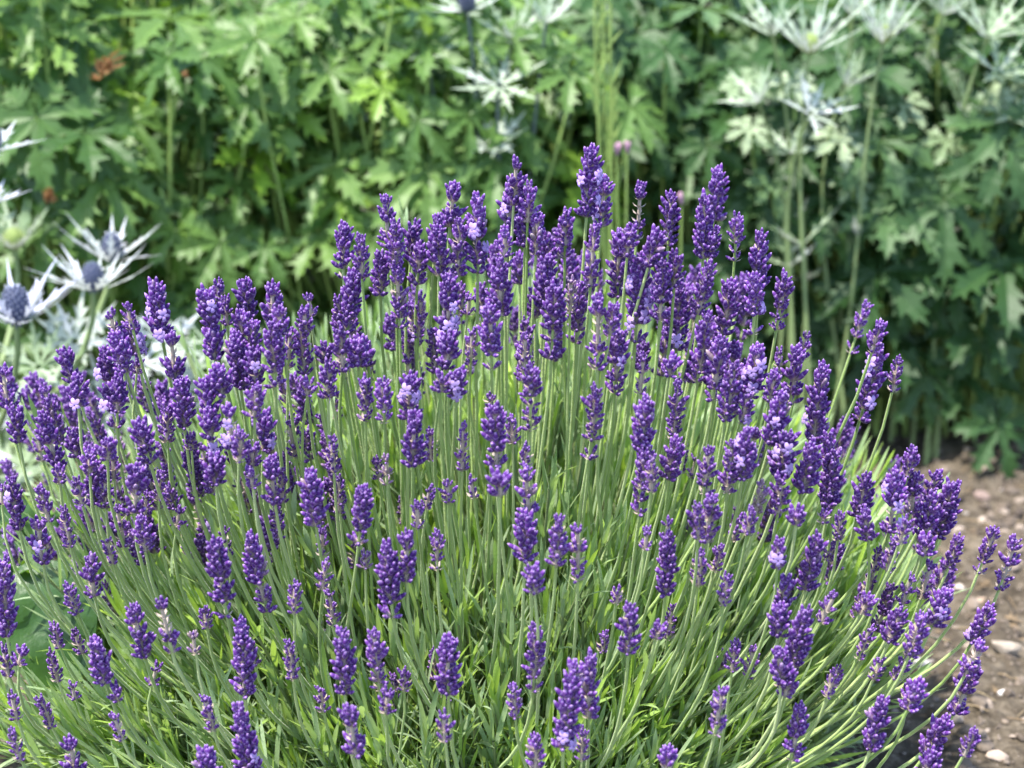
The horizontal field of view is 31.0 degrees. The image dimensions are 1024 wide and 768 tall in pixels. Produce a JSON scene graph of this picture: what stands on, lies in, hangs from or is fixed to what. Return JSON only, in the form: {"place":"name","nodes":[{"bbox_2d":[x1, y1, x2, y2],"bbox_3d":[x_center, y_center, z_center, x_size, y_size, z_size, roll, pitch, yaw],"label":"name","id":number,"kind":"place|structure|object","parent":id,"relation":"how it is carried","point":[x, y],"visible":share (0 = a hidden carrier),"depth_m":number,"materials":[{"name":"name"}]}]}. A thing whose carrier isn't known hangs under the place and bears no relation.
{"place":"outdoors","nodes":[
{"label":"outdoors","id":0,"kind":"place"},
{"bbox_2d":[0,0,1023,767],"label":"soil","id":1,"kind":"structure","parent":0,"point":[956,464],"depth_m":1.49,"materials":[{"name":"brown soil"}]},
{"bbox_2d":[0,493,118,720],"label":"broad leaved plant","id":2,"kind":"object","parent":1,"relation":"on","point":[31,632],"visible":0.34,"depth_m":1.18,"materials":[{"name":"green plant"}]},
{"bbox_2d":[0,121,280,501],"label":"sea holly","id":3,"kind":"object","parent":1,"relation":"on","point":[17,304],"visible":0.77,"depth_m":1.52,"materials":[{"name":"silver plant"}]},
{"bbox_2d":[0,0,372,456],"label":"cranesbill plant","id":4,"kind":"object","parent":1,"relation":"on","point":[66,166],"visible":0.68,"depth_m":1.70,"materials":[{"name":"green plant"}]},
{"bbox_2d":[0,0,452,308],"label":"cranesbill plant","id":5,"kind":"object","parent":1,"relation":"on","point":[261,4],"visible":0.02,"depth_m":2.08,"materials":[{"name":"green plant"}]},
{"bbox_2d":[50,0,669,407],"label":"cranesbill plant","id":6,"kind":"object","parent":1,"relation":"on","point":[416,162],"visible":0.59,"depth_m":1.71,"materials":[{"name":"green plant"}]},
{"bbox_2d":[391,0,576,356],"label":"sea holly","id":7,"kind":"object","parent":1,"relation":"on","point":[467,7],"visible":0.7,"depth_m":1.66,"materials":[{"name":"silver plant"}]},
{"bbox_2d":[0,142,1022,767],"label":"lavender bush","id":8,"kind":"object","parent":1,"relation":"on","point":[554,530],"visible":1,"depth_m":1.07,"materials":[{"name":"purple plant"}]},
{"bbox_2d":[358,0,847,230],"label":"cranesbill plant","id":9,"kind":"object","parent":1,"relation":"on","point":[726,3],"visible":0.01,"depth_m":2.17,"materials":[{"name":"green plant"}]},
{"bbox_2d":[591,0,621,306],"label":"budded stalk","id":10,"kind":"object","parent":1,"relation":"on","point":[609,151],"visible":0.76,"depth_m":1.63,"materials":[{"name":"green plant"}]},
{"bbox_2d":[614,140,630,330],"bbox_3d":[0.101,-0.053,1.666,0.013,0.341,0.031,13,24,33],"label":"budded stalk","id":11,"kind":"object","parent":1,"relation":"on","point":[618,145],"visible":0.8,"depth_m":1.61,"materials":[{"name":"green plant"}]},
{"bbox_2d":[441,0,879,396],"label":"cranesbill plant","id":12,"kind":"object","parent":1,"relation":"on","point":[673,80],"visible":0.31,"depth_m":1.80,"materials":[{"name":"green plant"}]},
{"bbox_2d":[677,192,683,387],"bbox_3d":[0.152,-0.033,1.676,0.005,0.296,0.028,9,22,24],"label":"budded stalk","id":13,"kind":"object","parent":1,"relation":"on","point":[680,198],"visible":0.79,"depth_m":1.63,"materials":[{"name":"green plant"}]},
{"bbox_2d":[677,0,1023,479],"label":"cranesbill plant","id":14,"kind":"object","parent":1,"relation":"on","point":[918,198],"visible":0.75,"depth_m":1.74,"materials":[{"name":"green plant"}]},
{"bbox_2d":[706,0,1023,155],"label":"cranesbill plant","id":15,"kind":"object","parent":1,"relation":"on","point":[921,4],"visible":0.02,"depth_m":2.09,"materials":[{"name":"green plant"}]},
{"bbox_2d":[714,0,1023,464],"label":"sea holly","id":16,"kind":"object","parent":1,"relation":"on","point":[812,42],"visible":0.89,"depth_m":1.69,"materials":[{"name":"silver plant"}]},
{"bbox_2d":[755,394,1023,767],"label":"gravel","id":17,"kind":"structure","parent":1,"relation":"on","point":[985,745],"depth_m":1.57,"materials":[{"name":"grey gravel"}]},
{"bbox_2d":[908,657,930,668],"bbox_3d":[0.311,0.213,1.410,0.021,0.012,0.009,-7,21,-19],"label":"pebble","id":18,"kind":"object","parent":1,"relation":"on","point":[926,661],"visible":0.29,"depth_m":1.41,"materials":[{"name":"stone"}]},
{"bbox_2d":[833,433,1023,767],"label":"plant litter","id":19,"kind":"object","parent":1,"relation":"on","point":[985,582],"visible":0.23,"depth_m":1.51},
{"bbox_2d":[951,526,964,533],"bbox_3d":[0.400,0.131,1.656,0.012,0.007,0.008,0,20,0],"label":"pebble","id":20,"kind":"object","parent":1,"relation":"on","point":[955,530],"visible":0.93,"depth_m":1.65,"materials":[{"name":"stone"}]},
{"bbox_2d":[954,583,964,590],"bbox_3d":[0.376,0.171,1.551,0.010,0.007,0.008,0,20,0],"label":"pebble","id":21,"kind":"object","parent":1,"relation":"on","point":[959,587],"visible":0.89,"depth_m":1.55,"materials":[{"name":"stone"}]},
{"bbox_2d":[973,490,989,500],"bbox_3d":[0.444,0.106,1.745,0.015,0.010,0.010,0,20,0],"label":"pebble","id":22,"kind":"object","parent":1,"relation":"on","point":[980,495],"visible":1,"depth_m":1.74,"materials":[{"name":"stone"}]},
{"bbox_2d":[978,516,985,522],"bbox_3d":[0.429,0.124,1.684,0.009,0.005,0.009,0,20,0],"label":"pebble","id":23,"kind":"object","parent":1,"relation":"on","point":[983,518],"visible":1,"depth_m":1.68,"materials":[{"name":"stone"}]},
{"bbox_2d":[977,597,992,603],"bbox_3d":[0.392,0.180,1.529,0.014,0.005,0.010,11,23,28],"label":"pebble","id":24,"kind":"object","parent":1,"relation":"on","point":[979,599],"visible":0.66,"depth_m":1.53,"materials":[{"name":"stone"}]},
{"bbox_2d":[986,750,1008,761],"bbox_3d":[0.341,0.261,1.296,0.016,0.008,0.009,0,20,0],"label":"pebble","id":25,"kind":"object","parent":1,"relation":"on","point":[996,755],"visible":1,"depth_m":1.29,"materials":[{"name":"stone"}]},
{"bbox_2d":[1001,509,1009,513],"bbox_3d":[0.461,0.119,1.728,0.010,0.006,0.005,0,20,0],"label":"pebble","id":26,"kind":"object","parent":1,"relation":"on","point":[1005,511],"visible":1,"depth_m":1.73,"materials":[{"name":"stone"}]},
{"bbox_2d":[992,641,1022,655],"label":"pebble","id":27,"kind":"object","parent":1,"relation":"on","point":[1004,647],"visible":1,"depth_m":1.45,"materials":[{"name":"stone"}]}
]}

